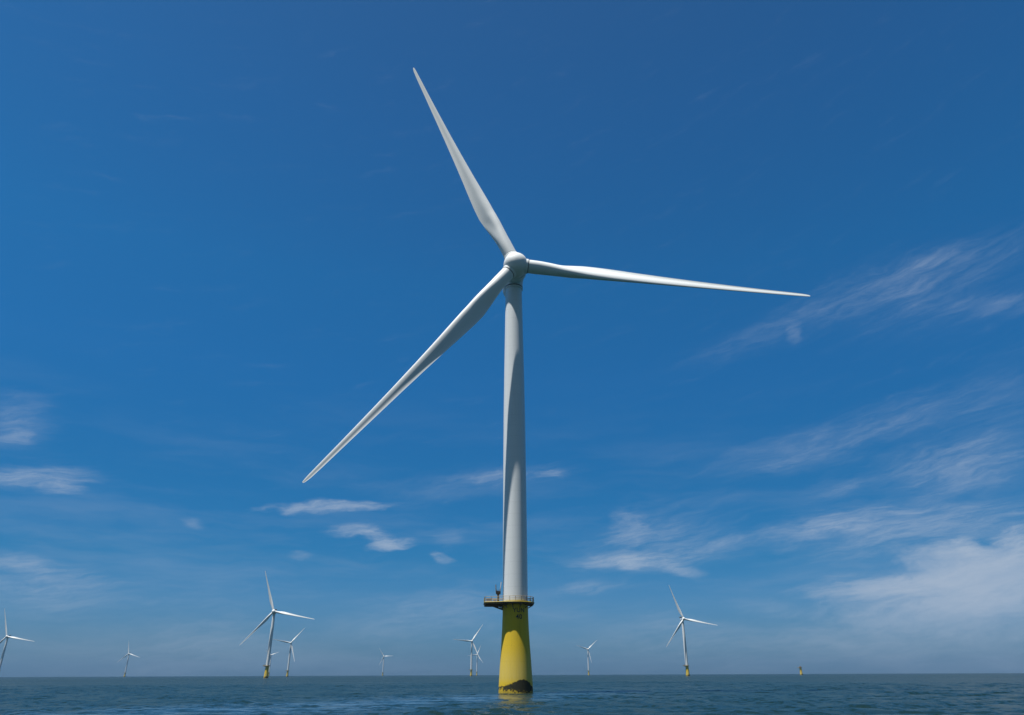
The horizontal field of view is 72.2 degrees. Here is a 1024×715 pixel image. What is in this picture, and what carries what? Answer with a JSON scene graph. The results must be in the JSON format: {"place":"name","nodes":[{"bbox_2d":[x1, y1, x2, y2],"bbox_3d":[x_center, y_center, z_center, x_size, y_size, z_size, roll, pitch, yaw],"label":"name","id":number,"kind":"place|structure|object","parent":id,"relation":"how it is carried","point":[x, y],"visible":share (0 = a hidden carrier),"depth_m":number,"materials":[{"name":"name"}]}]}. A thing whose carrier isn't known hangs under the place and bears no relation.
{"place":"outdoors","nodes":[
{"label":"outdoors","id":0,"kind":"place"},
{"bbox_2d":[0,673,1023,714],"bbox_3d":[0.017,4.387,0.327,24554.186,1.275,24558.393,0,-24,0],"label":"sea","id":1,"kind":"structure","parent":0,"point":[844,694],"depth_m":143.12,"materials":[{"name":"liquid"}]},
{"bbox_2d":[0,608,30,668],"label":"wind turbine","id":2,"kind":"object","parent":1,"relation":"in","point":[4,649],"visible":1,"depth_m":2045.24,"materials":[{"name":"white metal"}]},
{"bbox_2d":[119,641,137,676],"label":"wind turbine","id":3,"kind":"object","parent":1,"relation":"in","point":[128,654],"visible":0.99,"depth_m":3627.73,"materials":[{"name":"white metal"}]},
{"bbox_2d":[240,572,312,677],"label":"wind turbine","id":4,"kind":"object","parent":1,"relation":"in","point":[273,612],"visible":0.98,"depth_m":1268.47,"materials":[{"name":"white metal"}]},
{"bbox_2d":[274,630,302,676],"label":"wind turbine","id":5,"kind":"object","parent":1,"relation":"in","point":[291,647],"visible":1,"depth_m":2495.35,"materials":[{"name":"white metal"}]},
{"bbox_2d":[379,648,385,675],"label":"wind turbine","id":6,"kind":"object","parent":1,"relation":"in","point":[383,662],"visible":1,"depth_m":4348.35,"materials":[{"name":"white metal"}]},
{"bbox_2d":[454,626,481,675],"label":"wind turbine","id":7,"kind":"object","parent":1,"relation":"in","point":[471,669],"visible":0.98,"depth_m":2422.10,"materials":[{"name":"white metal"}]},
{"bbox_2d":[468,646,481,675],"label":"wind turbine","id":8,"kind":"object","parent":1,"relation":"in","point":[476,661],"visible":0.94,"depth_m":4031.95,"materials":[{"name":"white metal"}]},
{"bbox_2d":[303,68,809,693],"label":"wind turbine","id":9,"kind":"object","parent":1,"relation":"in","point":[515,674],"visible":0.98,"depth_m":185.38,"materials":[{"name":"paint"}]},
{"bbox_2d":[577,640,596,674],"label":"wind turbine","id":10,"kind":"object","parent":1,"relation":"in","point":[588,656],"visible":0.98,"depth_m":3257.68,"materials":[{"name":"white metal"}]},
{"bbox_2d":[666,586,714,675],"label":"wind turbine","id":11,"kind":"object","parent":1,"relation":"in","point":[682,619],"visible":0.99,"depth_m":1477.53,"materials":[{"name":"white metal"}]},
{"bbox_2d":[0,0,1023,676],"label":"sky","id":12,"kind":"structure","parent":0,"point":[229,229],"materials":[{"name":"blue"}]}
]}

